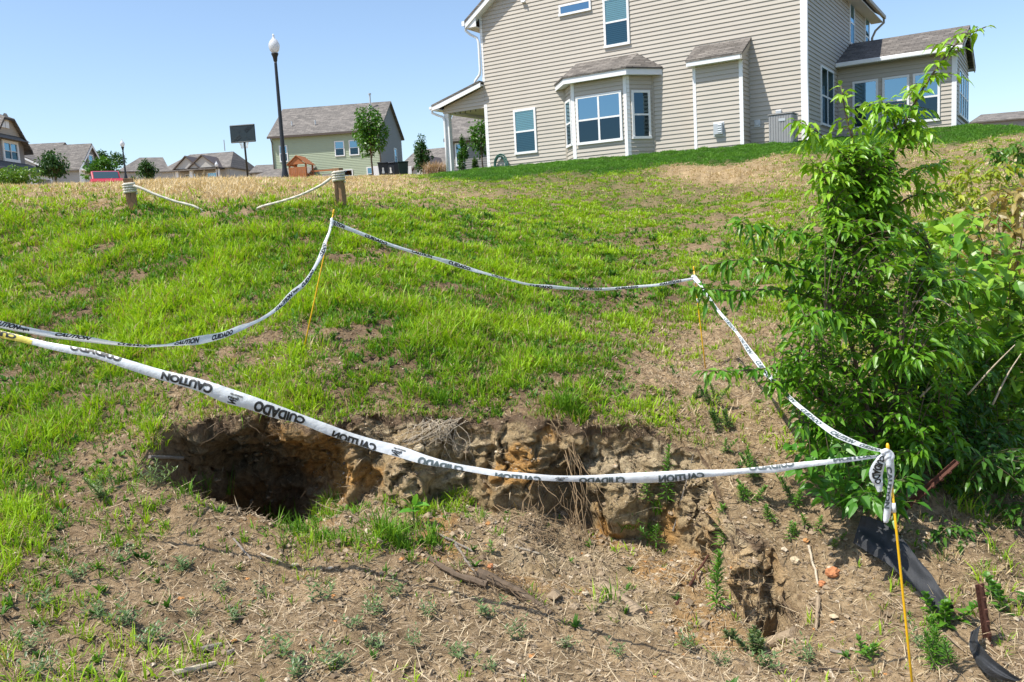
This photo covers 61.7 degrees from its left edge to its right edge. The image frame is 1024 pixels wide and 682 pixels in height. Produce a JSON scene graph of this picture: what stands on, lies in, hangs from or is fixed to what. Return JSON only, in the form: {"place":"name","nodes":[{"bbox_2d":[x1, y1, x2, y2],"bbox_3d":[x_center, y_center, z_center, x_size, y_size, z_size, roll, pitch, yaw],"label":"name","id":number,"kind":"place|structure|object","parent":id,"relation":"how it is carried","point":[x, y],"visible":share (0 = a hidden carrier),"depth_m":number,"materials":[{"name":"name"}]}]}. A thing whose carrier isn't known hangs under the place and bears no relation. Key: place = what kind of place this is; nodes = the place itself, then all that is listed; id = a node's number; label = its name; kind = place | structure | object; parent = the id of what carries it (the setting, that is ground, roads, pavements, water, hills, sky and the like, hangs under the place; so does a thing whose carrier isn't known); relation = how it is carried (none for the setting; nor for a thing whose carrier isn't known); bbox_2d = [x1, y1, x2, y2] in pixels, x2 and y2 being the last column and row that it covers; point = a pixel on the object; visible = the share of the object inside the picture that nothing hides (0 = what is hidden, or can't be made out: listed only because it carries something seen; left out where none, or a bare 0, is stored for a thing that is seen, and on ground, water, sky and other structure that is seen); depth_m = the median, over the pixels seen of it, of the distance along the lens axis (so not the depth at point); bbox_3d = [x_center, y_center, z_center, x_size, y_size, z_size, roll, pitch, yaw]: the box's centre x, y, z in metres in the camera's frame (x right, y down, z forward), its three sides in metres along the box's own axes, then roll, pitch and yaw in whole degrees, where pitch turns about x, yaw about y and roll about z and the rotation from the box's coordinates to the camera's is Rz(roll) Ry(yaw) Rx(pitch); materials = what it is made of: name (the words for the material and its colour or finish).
{"place":"outdoors","nodes":[
{"label":"outdoors","id":0,"kind":"place"},
{"bbox_2d":[0,126,1023,681],"bbox_3d":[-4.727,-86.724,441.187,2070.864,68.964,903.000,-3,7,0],"label":"ground","id":1,"kind":"structure","parent":0,"point":[252,480],"depth_m":4.69,"materials":[{"name":"soil"}]},
{"bbox_2d":[0,164,45,184],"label":"garden bush","id":2,"kind":"object","parent":1,"relation":"on","point":[13,177],"visible":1,"depth_m":48.63,"materials":[{"name":"green plant"}]},
{"bbox_2d":[0,113,52,184],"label":"house","id":3,"kind":"structure","parent":1,"relation":"on","point":[15,147],"depth_m":75.89,"materials":[{"name":"grey"}]},
{"bbox_2d":[1,139,20,162],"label":"window","id":4,"kind":"structure","parent":3,"relation":"in","point":[10,149],"depth_m":75.85,"materials":[{"name":"white"}]},
{"bbox_2d":[10,621,49,651],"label":"weed","id":5,"kind":"object","parent":1,"relation":"on","point":[21,637],"visible":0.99,"depth_m":3.35,"materials":[{"name":"green plant"}]},
{"bbox_2d":[3,649,59,674],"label":"weed","id":6,"kind":"object","parent":1,"relation":"on","point":[42,664],"visible":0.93,"depth_m":3.15,"materials":[{"name":"green plant"}]},
{"bbox_2d":[33,149,71,181],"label":"round tree","id":7,"kind":"object","parent":1,"relation":"on","point":[51,164],"visible":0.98,"depth_m":56.54,"materials":[{"name":"green plant"}]},
{"bbox_2d":[24,142,99,184],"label":"house","id":8,"kind":"structure","parent":1,"relation":"on","point":[76,154],"depth_m":114.51,"materials":[{"name":"grey"}]},
{"bbox_2d":[79,591,103,618],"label":"weed","id":9,"kind":"object","parent":1,"relation":"on","point":[96,608],"visible":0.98,"depth_m":3.56,"materials":[{"name":"green plant"}]},
{"bbox_2d":[80,155,120,180],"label":"street tree","id":10,"kind":"object","parent":1,"relation":"on","point":[101,164],"visible":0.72,"depth_m":64.16,"materials":[{"name":"green plant"}]},
{"bbox_2d":[82,468,118,499],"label":"narrow leaf weed","id":11,"kind":"object","parent":1,"relation":"on","point":[100,487],"visible":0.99,"depth_m":4.64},
{"bbox_2d":[89,171,123,182],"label":"parked car","id":12,"kind":"object","parent":1,"relation":"on","point":[100,176],"visible":0.36,"depth_m":49.96,"materials":[{"name":"red paint"}]},
{"bbox_2d":[102,592,144,625],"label":"weed","id":13,"kind":"object","parent":1,"relation":"on","point":[127,615],"visible":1,"depth_m":3.53,"materials":[{"name":"green plant"}]},
{"bbox_2d":[123,178,137,210],"bbox_3d":[-4.806,-1.716,10.840,0.137,0.663,0.122,-5,7,-18],"label":"rope post","id":14,"kind":"object","parent":1,"relation":"on","point":[131,198],"visible":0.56,"depth_m":10.78,"materials":[{"name":"brown wood"}]},
{"bbox_2d":[119,157,167,179],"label":"house","id":15,"kind":"structure","parent":1,"relation":"on","point":[159,163],"depth_m":134.98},
{"bbox_2d":[135,158,159,179],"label":"garden tree","id":16,"kind":"object","parent":1,"relation":"on","point":[146,169],"visible":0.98,"depth_m":82.14,"materials":[{"name":"green plant"}]},
{"bbox_2d":[132,458,177,488],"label":"narrow leaf weed","id":17,"kind":"object","parent":1,"relation":"on","point":[158,478],"visible":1,"depth_m":4.70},
{"bbox_2d":[134,617,187,646],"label":"weed","id":18,"kind":"object","parent":1,"relation":"on","point":[150,638],"visible":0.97,"depth_m":3.44,"materials":[{"name":"green plant"}]},
{"bbox_2d":[172,661,216,675],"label":"branch","id":19,"kind":"object","parent":1,"relation":"on","point":[190,668],"visible":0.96,"depth_m":3.24,"materials":[{"name":"brown wood"}]},
{"bbox_2d":[158,140,253,178],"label":"house","id":20,"kind":"structure","parent":1,"relation":"on","point":[231,163],"depth_m":115.04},
{"bbox_2d":[230,124,255,176],"bbox_3d":[-12.149,-8.130,39.475,1.200,3.520,0.630,-2,7,8],"label":"basketball hoop","id":21,"kind":"object","parent":1,"relation":"on","point":[244,133],"visible":0.98,"depth_m":39.03,"materials":[{"name":"black metal"}]},
{"bbox_2d":[249,165,273,175],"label":"house","id":22,"kind":"structure","parent":1,"relation":"on","point":[257,169],"depth_m":110.94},
{"bbox_2d":[258,623,293,656],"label":"weed","id":23,"kind":"object","parent":1,"relation":"on","point":[282,648],"visible":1,"depth_m":3.34,"materials":[{"name":"green plant"}]},
{"bbox_2d":[268,34,288,177],"bbox_3d":[-8.681,-8.152,32.188,0.410,6.540,0.404,-3,7,0],"label":"street lamp","id":24,"kind":"object","parent":1,"relation":"on","point":[274,46],"visible":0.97,"depth_m":32.04,"materials":[{"name":"black metal"}]},
{"bbox_2d":[286,155,331,177],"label":"play set","id":25,"kind":"object","parent":1,"relation":"on","point":[294,162],"visible":0.48,"depth_m":81.66,"materials":[{"name":"orange wood"}]},
{"bbox_2d":[285,643,333,678],"bbox_3d":[-0.766,1.210,3.232,0.188,0.090,0.154,-3,7,-1],"label":"weed","id":26,"kind":"object","parent":1,"relation":"on","point":[293,663],"visible":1,"depth_m":3.24,"materials":[{"name":"green plant"}]},
{"bbox_2d":[289,306,331,344],"bbox_3d":[-1.448,-0.097,5.988,0.379,0.285,0.208,0,8,27],"label":"narrow leaf weed","id":27,"kind":"object","parent":1,"relation":"on","point":[294,316],"visible":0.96,"depth_m":5.98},
{"bbox_2d":[299,575,335,601],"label":"weed","id":28,"kind":"object","parent":1,"relation":"on","point":[320,591],"visible":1,"depth_m":3.91,"materials":[{"name":"green plant"}]},
{"bbox_2d":[304,209,334,345],"bbox_3d":[-1.342,-0.341,5.879,0.334,1.099,0.013,-4,7,-5],"label":"marker rod","id":29,"kind":"object","parent":1,"relation":"on","point":[317,286],"visible":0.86,"depth_m":5.88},
{"bbox_2d":[0,228,330,346],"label":"caution tape","id":30,"kind":"object","parent":29,"relation":"attached to","point":[201,339],"visible":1,"depth_m":4.74,"materials":[{"name":"white"}]},
{"bbox_2d":[252,93,403,177],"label":"house","id":31,"kind":"structure","parent":1,"relation":"on","point":[320,137],"depth_m":89.75,"materials":[{"name":"green"}]},
{"bbox_2d":[313,634,357,669],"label":"weed","id":32,"kind":"object","parent":1,"relation":"on","point":[332,658],"visible":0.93,"depth_m":3.36,"materials":[{"name":"green plant"}]},
{"bbox_2d":[332,168,346,206],"bbox_3d":[-2.166,-1.755,10.853,0.119,0.850,0.109,0,8,22],"label":"rope post","id":33,"kind":"object","parent":1,"relation":"on","point":[340,190],"visible":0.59,"depth_m":10.79,"materials":[{"name":"brown wood"}]},
{"bbox_2d":[122,170,345,211],"bbox_3d":[-3.495,-1.799,10.812,2.822,0.552,0.234,-3,7,0],"label":"rope","id":34,"kind":"object","parent":33,"relation":"attached to","point":[337,176],"visible":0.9,"depth_m":10.74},
{"bbox_2d":[351,104,390,175],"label":"maple tree","id":35,"kind":"object","parent":1,"relation":"on","point":[366,132],"visible":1,"depth_m":56.43,"materials":[{"name":"green plant"}]},
{"bbox_2d":[399,494,429,522],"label":"broadleaf weed","id":36,"kind":"object","parent":1,"relation":"on","point":[414,501],"visible":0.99,"depth_m":4.62,"materials":[{"name":"green plant"}]},
{"bbox_2d":[413,133,433,173],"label":"holly shrub","id":37,"kind":"object","parent":1,"relation":"on","point":[421,148],"visible":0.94,"depth_m":46.91,"materials":[{"name":"green plant"}]},
{"bbox_2d":[405,147,445,173],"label":"house","id":38,"kind":"structure","parent":1,"relation":"on","point":[438,154],"depth_m":117.99,"materials":[{"name":"grey"}]},
{"bbox_2d":[139,380,719,606],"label":"long grass","id":39,"kind":"structure","parent":1,"relation":"on","point":[395,538],"depth_m":5.06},
{"bbox_2d":[393,415,472,459],"bbox_3d":[-0.479,0.591,5.085,0.481,0.273,0.204,-6,8,-22],"label":"root tangle","id":40,"kind":"object","parent":1,"relation":"on","point":[446,428],"visible":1,"depth_m":5.08,"materials":[{"name":"brown wood"}]},
{"bbox_2d":[420,160,445,173],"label":"ornamental grass","id":41,"kind":"object","parent":1,"relation":"on","point":[435,168],"depth_m":44.88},
{"bbox_2d":[214,417,677,461],"bbox_3d":[-0.431,0.613,5.116,2.872,0.380,0.420,-2,7,6],"label":"root tangle","id":42,"kind":"object","parent":1,"relation":"on","point":[473,433],"visible":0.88,"depth_m":5.13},
{"bbox_2d":[442,641,471,657],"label":"weed","id":43,"kind":"object","parent":1,"relation":"on","point":[459,653],"visible":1,"depth_m":3.47,"materials":[{"name":"green plant"}]},
{"bbox_2d":[427,555,488,587],"bbox_3d":[-0.277,1.126,4.174,0.371,0.100,0.060,2,9,34],"label":"fallen branch","id":44,"kind":"object","parent":1,"relation":"on","point":[458,575],"visible":1,"depth_m":4.13,"materials":[{"name":"wood"}]},
{"bbox_2d":[457,134,468,169],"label":"arborvitae","id":45,"kind":"object","parent":1,"relation":"on","point":[462,154],"visible":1,"depth_m":40.10,"materials":[{"name":"green plant"}]},
{"bbox_2d":[443,116,486,170],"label":"house","id":46,"kind":"structure","parent":1,"relation":"on","point":[461,125],"depth_m":64.58,"materials":[{"name":"grey"}]},
{"bbox_2d":[467,119,486,166],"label":"garden tree","id":47,"kind":"object","parent":1,"relation":"on","point":[480,130],"visible":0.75,"depth_m":48.83,"materials":[{"name":"green plant"}]},
{"bbox_2d":[438,549,554,610],"bbox_3d":[-0.107,1.154,4.173,0.295,0.193,0.740,-8,9,-36],"label":"root tangle","id":48,"kind":"object","parent":1,"relation":"on","point":[479,589],"visible":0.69,"depth_m":4.12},
{"bbox_2d":[0,131,1023,681],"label":"grass","id":49,"kind":"structure","parent":1,"relation":"on","point":[140,311],"depth_m":7.07,"materials":[{"name":"plant"}]},
{"bbox_2d":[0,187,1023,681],"bbox_3d":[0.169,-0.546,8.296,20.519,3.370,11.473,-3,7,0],"label":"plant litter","id":50,"kind":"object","parent":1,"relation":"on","point":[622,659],"visible":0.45,"depth_m":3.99,"materials":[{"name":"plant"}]},
{"bbox_2d":[0,131,1023,681],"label":"dry grass","id":51,"kind":"structure","parent":1,"relation":"on","point":[226,185],"depth_m":14.01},
{"bbox_2d":[0,191,1023,681],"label":"weeds","id":52,"kind":"object","parent":1,"relation":"on","point":[334,335],"visible":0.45,"depth_m":7.79,"materials":[{"name":"green plant"}]},
{"bbox_2d":[0,316,1023,681],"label":"soil clods","id":53,"kind":"object","parent":1,"relation":"on","point":[554,594],"visible":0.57,"depth_m":4.20,"materials":[{"name":"soil"}]},
{"bbox_2d":[475,568,552,614],"bbox_3d":[0.012,1.181,4.067,0.424,0.152,0.063,1,8,32],"label":"fallen branch","id":54,"kind":"object","parent":1,"relation":"on","point":[482,574],"visible":0.9,"depth_m":4.08,"materials":[{"name":"wood"}]},
{"bbox_2d":[492,419,614,566],"bbox_3d":[0.223,0.874,4.833,0.816,0.723,0.691,-8,8,-34],"label":"root tangle","id":55,"kind":"object","parent":1,"relation":"on","point":[544,517],"visible":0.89,"depth_m":4.97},
{"bbox_2d":[598,581,645,613],"bbox_3d":[0.533,1.278,4.219,0.087,0.090,0.332,-6,8,-25],"label":"split log","id":56,"kind":"object","parent":1,"relation":"on","point":[636,607],"visible":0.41,"depth_m":4.15,"materials":[{"name":"brown wood"}]},
{"bbox_2d":[637,521,667,546],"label":"narrow leaf weed","id":57,"kind":"object","parent":1,"relation":"on","point":[652,530],"visible":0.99,"depth_m":5.02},
{"bbox_2d":[656,443,677,505],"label":"narrow leaf weed","id":58,"kind":"object","parent":1,"relation":"on","point":[668,456],"visible":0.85,"depth_m":4.98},
{"bbox_2d":[693,266,705,368],"bbox_3d":[1.419,-0.100,6.449,0.094,0.929,0.014,-4,7,-4],"label":"marker rod","id":59,"kind":"object","parent":1,"relation":"on","point":[700,324],"visible":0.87,"depth_m":6.45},
{"bbox_2d":[329,218,692,290],"bbox_3d":[0.050,-0.631,6.148,2.629,0.621,0.113,-5,7,-12],"label":"caution tape","id":60,"kind":"object","parent":59,"relation":"attached to","point":[363,234],"visible":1,"depth_m":6.15,"materials":[{"name":"white"}]},
{"bbox_2d":[691,275,881,451],"bbox_3d":[1.377,-0.012,4.737,0.076,0.555,3.393,-3,7,1],"label":"caution tape","id":61,"kind":"object","parent":59,"relation":"attached to","point":[816,420],"visible":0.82,"depth_m":4.14,"materials":[{"name":"white"}]},
{"bbox_2d":[429,0,975,171],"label":"house","id":62,"kind":"structure","parent":1,"relation":"on","point":[563,80],"depth_m":29.53,"materials":[{"name":"beige"}]},
{"bbox_2d":[513,107,537,154],"bbox_3d":[0.494,-7.895,32.287,0.997,1.657,0.084,1,8,32],"label":"window","id":63,"kind":"structure","parent":62,"relation":"in","point":[524,120],"depth_m":32.28,"materials":[{"name":"white"}]},
{"bbox_2d":[565,98,572,147],"bbox_3d":[2.039,-7.822,30.874,0.148,1.646,0.820,-4,7,-4],"label":"window","id":64,"kind":"structure","parent":62,"relation":"in","point":[568,119],"depth_m":30.85,"materials":[{"name":"white"}]},
{"bbox_2d":[558,0,591,16],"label":"window","id":65,"kind":"structure","parent":62,"relation":"in","point":[583,5],"depth_m":30.54,"materials":[{"name":"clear glass"}]},
{"bbox_2d":[575,90,623,145],"bbox_3d":[3.018,-7.729,29.785,1.779,1.668,0.084,1,8,32],"label":"window","id":66,"kind":"structure","parent":62,"relation":"in","point":[599,119],"depth_m":29.76,"materials":[{"name":"white"}]},
{"bbox_2d":[602,0,629,48],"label":"window","id":67,"kind":"structure","parent":62,"relation":"in","point":[616,25],"depth_m":29.80,"materials":[{"name":"white"}]},
{"bbox_2d":[631,90,651,138],"bbox_3d":[4.433,-7.757,29.382,0.727,1.623,0.234,-4,7,-6],"label":"window","id":68,"kind":"structure","parent":62,"relation":"in","point":[640,99],"depth_m":29.37,"materials":[{"name":"white"}]},
{"bbox_2d":[820,65,834,128],"bbox_3d":[10.779,-8.301,29.277,0.084,1.952,1.927,1,8,32],"label":"window","id":69,"kind":"structure","parent":62,"relation":"in","point":[826,75],"depth_m":29.17,"materials":[{"name":"white"}]},
{"bbox_2d":[849,3,854,44],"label":"window","id":70,"kind":"structure","parent":62,"relation":"in","point":[851,9],"depth_m":32.39,"materials":[{"name":"white"}]},
{"bbox_2d":[852,79,877,129],"bbox_3d":[12.483,-8.360,30.299,0.873,1.657,0.084,1,8,32],"label":"window","id":71,"kind":"structure","parent":62,"relation":"in","point":[867,90],"depth_m":30.30,"materials":[{"name":"white"}]},
{"bbox_2d":[882,74,908,124],"bbox_3d":[13.319,-8.341,29.770,0.884,1.657,0.084,1,8,32],"label":"window","id":72,"kind":"structure","parent":62,"relation":"in","point":[891,86],"depth_m":29.73,"materials":[{"name":"white"}]},
{"bbox_2d":[912,70,939,121],"bbox_3d":[14.132,-8.321,29.256,0.861,1.657,0.084,1,8,32],"label":"window","id":73,"kind":"structure","parent":62,"relation":"in","point":[932,101],"depth_m":29.22,"materials":[{"name":"white"}]},
{"bbox_2d":[958,68,962,116],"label":"window","id":74,"kind":"structure","parent":62,"relation":"in","point":[959,71],"depth_m":29.53,"materials":[{"name":"white"}]},
{"bbox_2d":[693,383,730,403],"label":"narrow leaf weed","id":75,"kind":"object","parent":1,"relation":"on","point":[707,395],"visible":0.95,"depth_m":5.51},
{"bbox_2d":[704,548,732,609],"bbox_3d":[1.001,1.162,4.181,0.146,0.326,0.151,-4,7,-10],"label":"narrow leaf weed","id":76,"kind":"object","parent":1,"relation":"on","point":[717,567],"visible":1,"depth_m":4.17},
{"bbox_2d":[708,407,732,429],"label":"narrow leaf weed","id":77,"kind":"object","parent":1,"relation":"on","point":[713,416],"visible":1,"depth_m":5.20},
{"bbox_2d":[721,624,767,654],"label":"narrow leaf weed","id":78,"kind":"object","parent":1,"relation":"on","point":[759,641],"visible":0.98,"depth_m":3.86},
{"bbox_2d":[739,445,759,479],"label":"narrow leaf weed","id":79,"kind":"object","parent":1,"relation":"on","point":[749,456],"visible":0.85,"depth_m":4.73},
{"bbox_2d":[736,478,768,504],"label":"narrow leaf weed","id":80,"kind":"object","parent":1,"relation":"on","point":[740,487],"visible":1,"depth_m":4.62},
{"bbox_2d":[722,531,809,639],"bbox_3d":[1.233,1.218,4.158,0.299,0.411,0.639,-3,7,0],"label":"root tangle","id":81,"kind":"object","parent":1,"relation":"on","point":[784,602],"visible":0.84,"depth_m":4.21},
{"bbox_2d":[748,650,784,668],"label":"weed","id":82,"kind":"object","parent":1,"relation":"on","point":[770,660],"visible":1,"depth_m":3.71,"materials":[{"name":"green plant"}]},
{"bbox_2d":[764,626,797,648],"bbox_3d":[1.256,1.427,4.082,0.075,0.222,0.272,-7,8,-28],"label":"rock","id":83,"kind":"object","parent":1,"relation":"on","point":[785,633],"visible":0.54,"depth_m":4.01,"materials":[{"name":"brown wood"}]},
{"bbox_2d":[767,112,798,142],"bbox_3d":[8.392,-6.413,26.527,0.780,1.215,0.700,1,8,32],"label":"air conditioner","id":84,"kind":"object","parent":1,"relation":"on","point":[778,122],"visible":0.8,"depth_m":26.23,"materials":[{"name":"grey metal"}]},
{"bbox_2d":[775,472,805,508],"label":"narrow leaf weed","id":85,"kind":"object","parent":1,"relation":"on","point":[781,480],"visible":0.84,"depth_m":4.58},
{"bbox_2d":[791,630,815,662],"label":"weed","id":86,"kind":"object","parent":1,"relation":"on","point":[807,656],"visible":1,"depth_m":3.71,"materials":[{"name":"green plant"}]},
{"bbox_2d":[678,25,1005,496],"bbox_3d":[1.933,-0.263,4.682,1.202,2.752,2.029,3,9,40],"label":"sapling","id":87,"kind":"object","parent":1,"relation":"on","point":[857,210],"visible":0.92,"depth_m":4.46,"materials":[{"name":"green plant"}]},
{"bbox_2d":[783,436,931,528],"bbox_3d":[1.686,0.710,4.150,0.631,0.565,0.662,1,8,29],"label":"broadleaf plant","id":88,"kind":"object","parent":1,"relation":"on","point":[865,498],"visible":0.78,"depth_m":4.09,"materials":[{"name":"green plant"}]},
{"bbox_2d":[855,634,879,659],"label":"narrow leaf weed","id":89,"kind":"object","parent":1,"relation":"on","point":[873,646],"visible":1,"depth_m":3.56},
{"bbox_2d":[886,443,912,681],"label":"marker rod","id":90,"kind":"object","parent":1,"relation":"on","point":[901,577],"visible":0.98,"depth_m":3.12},
{"bbox_2d":[0,330,894,522],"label":"caution tape","id":91,"kind":"object","parent":90,"relation":"attached to","point":[264,407],"visible":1,"depth_m":3.71,"materials":[{"name":"white"}]},
{"bbox_2d":[853,515,953,612],"bbox_3d":[1.814,1.013,3.942,0.134,0.248,0.644,-5,7,-13],"label":"silt fabric","id":92,"kind":"object","parent":1,"relation":"on","point":[875,537],"visible":0.89,"depth_m":4.01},
{"bbox_2d":[899,459,959,514],"bbox_3d":[2.044,0.845,4.426,0.472,0.531,0.041,2,9,36],"label":"fence post","id":93,"kind":"object","parent":1,"relation":"on","point":[941,475],"visible":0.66,"depth_m":4.33,"materials":[{"name":"metal"}]},
{"bbox_2d":[917,614,961,669],"bbox_3d":[1.693,1.200,3.398,0.247,0.182,0.165,-10,10,-43],"label":"narrow leaf weed","id":94,"kind":"object","parent":1,"relation":"on","point":[935,639],"visible":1,"depth_m":3.40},
{"bbox_2d":[868,358,1023,501],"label":"vine shrub","id":95,"kind":"object","parent":1,"relation":"on","point":[979,438],"visible":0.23,"depth_m":4.86,"materials":[{"name":"green plant"}]},
{"bbox_2d":[920,591,977,629],"bbox_3d":[1.883,1.145,3.674,0.234,0.138,0.183,-3,7,0],"label":"narrow leaf weed","id":96,"kind":"object","parent":1,"relation":"on","point":[945,608],"visible":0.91,"depth_m":3.65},
{"bbox_2d":[892,205,1023,434],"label":"broadleaf shrub","id":97,"kind":"object","parent":1,"relation":"on","point":[985,273],"visible":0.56,"depth_m":5.26,"materials":[{"name":"green plant"}]},
{"bbox_2d":[906,155,1023,230],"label":"yellow weed","id":98,"kind":"object","parent":1,"relation":"on","point":[978,204],"visible":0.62,"depth_m":9.33,"materials":[{"name":"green plant"}]},
{"bbox_2d":[907,412,1023,555],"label":"undergrowth","id":99,"kind":"object","parent":1,"relation":"on","point":[957,529],"visible":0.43,"depth_m":4.54,"materials":[{"name":"green plant"}]},
{"bbox_2d":[918,274,1023,507],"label":"bramble","id":100,"kind":"object","parent":1,"relation":"on","point":[1011,466],"visible":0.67,"depth_m":4.84,"materials":[{"name":"green plant"}]},
{"bbox_2d":[934,178,1023,278],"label":"tan weed","id":101,"kind":"object","parent":1,"relation":"on","point":[1018,197],"visible":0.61,"depth_m":6.94,"materials":[{"name":"brown plant"}]},
{"bbox_2d":[975,583,993,647],"bbox_3d":[1.973,1.278,3.529,0.158,0.608,0.040,-6,8,-23],"label":"fence post","id":102,"kind":"object","parent":1,"relation":"on","point":[983,609],"visible":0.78,"depth_m":3.49,"materials":[{"name":"metal"}]},
{"bbox_2d":[969,625,1021,681],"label":"silt fabric","id":103,"kind":"object","parent":1,"relation":"on","point":[986,663],"visible":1,"depth_m":3.27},
{"bbox_2d":[967,136,1023,185],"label":"leafy weed","id":104,"kind":"object","parent":1,"relation":"on","point":[1005,154],"visible":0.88,"depth_m":14.74,"materials":[{"name":"green plant"}]},
{"bbox_2d":[969,111,1023,125],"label":"house","id":105,"kind":"structure","parent":1,"relation":"on","point":[1013,118],"depth_m":102.44,"materials":[{"name":"grey"}]},
{"bbox_2d":[981,571,1023,615],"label":"narrow leaf weed","id":106,"kind":"object","parent":1,"relation":"on","point":[994,587],"visible":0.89,"depth_m":3.83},
{"bbox_2d":[0,0,1023,169],"label":"sky","id":107,"kind":"structure","parent":0,"point":[168,79],"materials":[{"name":"blue"}]},
{"bbox_2d":[428,123,1023,182],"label":"lawn","id":108,"kind":"structure","parent":0,"point":[716,154],"depth_m":24.45,"materials":[{"name":"green plant"}]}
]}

